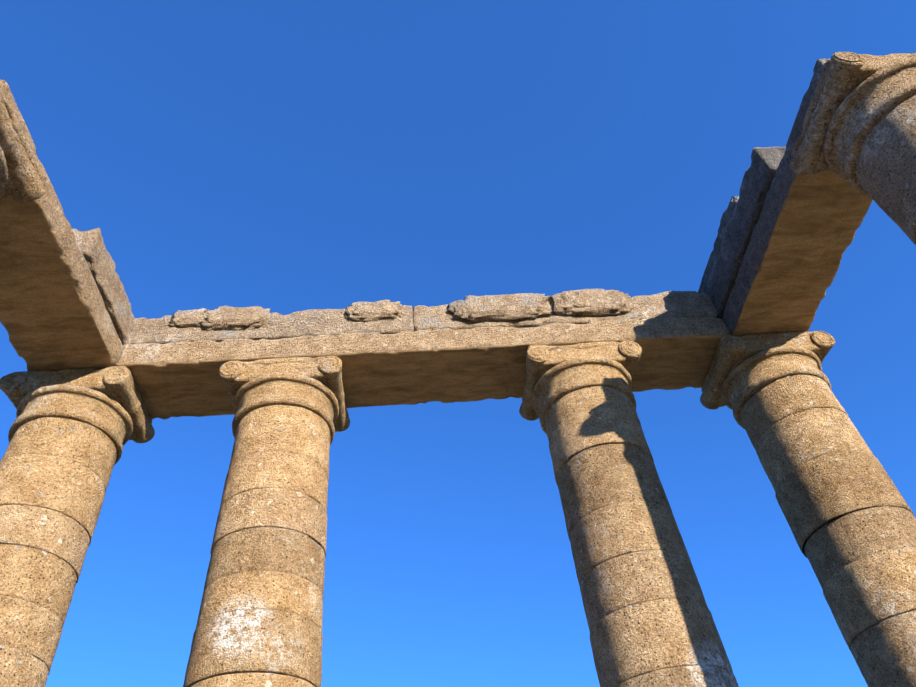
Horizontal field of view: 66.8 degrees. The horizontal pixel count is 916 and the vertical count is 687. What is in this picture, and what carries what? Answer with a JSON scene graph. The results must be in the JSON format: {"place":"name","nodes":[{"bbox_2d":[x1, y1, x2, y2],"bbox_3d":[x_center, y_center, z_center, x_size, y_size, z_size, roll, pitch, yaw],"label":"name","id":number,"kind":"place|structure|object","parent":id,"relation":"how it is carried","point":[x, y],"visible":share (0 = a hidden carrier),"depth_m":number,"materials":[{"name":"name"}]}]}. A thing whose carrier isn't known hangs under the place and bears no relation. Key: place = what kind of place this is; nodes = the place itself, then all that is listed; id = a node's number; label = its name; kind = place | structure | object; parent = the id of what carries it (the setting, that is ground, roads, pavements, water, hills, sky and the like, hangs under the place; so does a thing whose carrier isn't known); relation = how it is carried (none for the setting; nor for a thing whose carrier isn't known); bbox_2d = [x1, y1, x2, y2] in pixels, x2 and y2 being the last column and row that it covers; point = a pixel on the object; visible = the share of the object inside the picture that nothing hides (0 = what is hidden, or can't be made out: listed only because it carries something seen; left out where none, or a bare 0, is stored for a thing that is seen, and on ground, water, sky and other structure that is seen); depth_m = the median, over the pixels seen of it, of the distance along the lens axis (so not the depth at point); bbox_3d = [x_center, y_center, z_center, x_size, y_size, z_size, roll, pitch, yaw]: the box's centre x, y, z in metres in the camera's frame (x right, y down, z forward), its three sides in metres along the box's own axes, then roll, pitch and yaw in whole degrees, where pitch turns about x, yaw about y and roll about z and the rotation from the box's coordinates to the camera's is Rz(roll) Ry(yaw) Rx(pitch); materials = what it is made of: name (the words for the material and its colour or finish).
{"place":"outdoors","nodes":[
{"label":"outdoors","id":0,"kind":"place"},
{"bbox_2d":[0,89,45,201],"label":"temple column","id":1,"kind":"structure","parent":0,"point":[21,177],"depth_m":5.73,"materials":[{"name":"stone"}]},
{"bbox_2d":[0,80,134,370],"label":"stone beam","id":2,"kind":"structure","parent":1,"relation":"on","point":[65,303],"depth_m":7.10,"materials":[{"name":"stone"}]},
{"bbox_2d":[0,0,915,686],"label":"sky","id":3,"kind":"structure","parent":0,"point":[286,157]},
{"bbox_2d":[700,331,915,686],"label":"temple column","id":4,"kind":"structure","parent":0,"point":[848,513],"depth_m":6.82,"materials":[{"name":"stone"}]},
{"bbox_2d":[698,59,872,336],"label":"stone beam","id":5,"kind":"structure","parent":4,"relation":"on","point":[784,238],"depth_m":7.57,"materials":[{"name":"stone"}]},
{"bbox_3d":[0.586,-1.460,-4.575,9.912,1.109,22.459,-3,-46,-4],"label":"podium","id":6,"kind":"object","parent":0,"visible":0},
{"bbox_2d":[0,366,154,686],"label":"temple column","id":7,"kind":"structure","parent":6,"relation":"on","point":[72,432],"depth_m":6.69,"materials":[{"name":"stone"}]},
{"bbox_2d":[183,356,349,686],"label":"temple column","id":8,"kind":"structure","parent":6,"relation":"on","point":[260,619],"depth_m":6.31,"materials":[{"name":"stone"}]},
{"bbox_2d":[117,288,730,418],"bbox_3d":[-0.325,0.067,8.599,7.108,0.911,1.059,-3,-46,-4],"label":"architrave","id":9,"kind":"object","parent":8,"relation":"on","point":[469,348],"visible":0.81,"depth_m":8.27,"materials":[{"name":"stone"}]},
{"bbox_2d":[519,341,738,686],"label":"temple column","id":10,"kind":"structure","parent":6,"relation":"on","point":[650,620],"depth_m":6.41,"materials":[{"name":"stone"}]},
{"bbox_2d":[790,52,915,244],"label":"temple column","id":11,"kind":"structure","parent":6,"relation":"on","point":[858,132],"depth_m":5.74,"materials":[{"name":"stone"}]}
]}

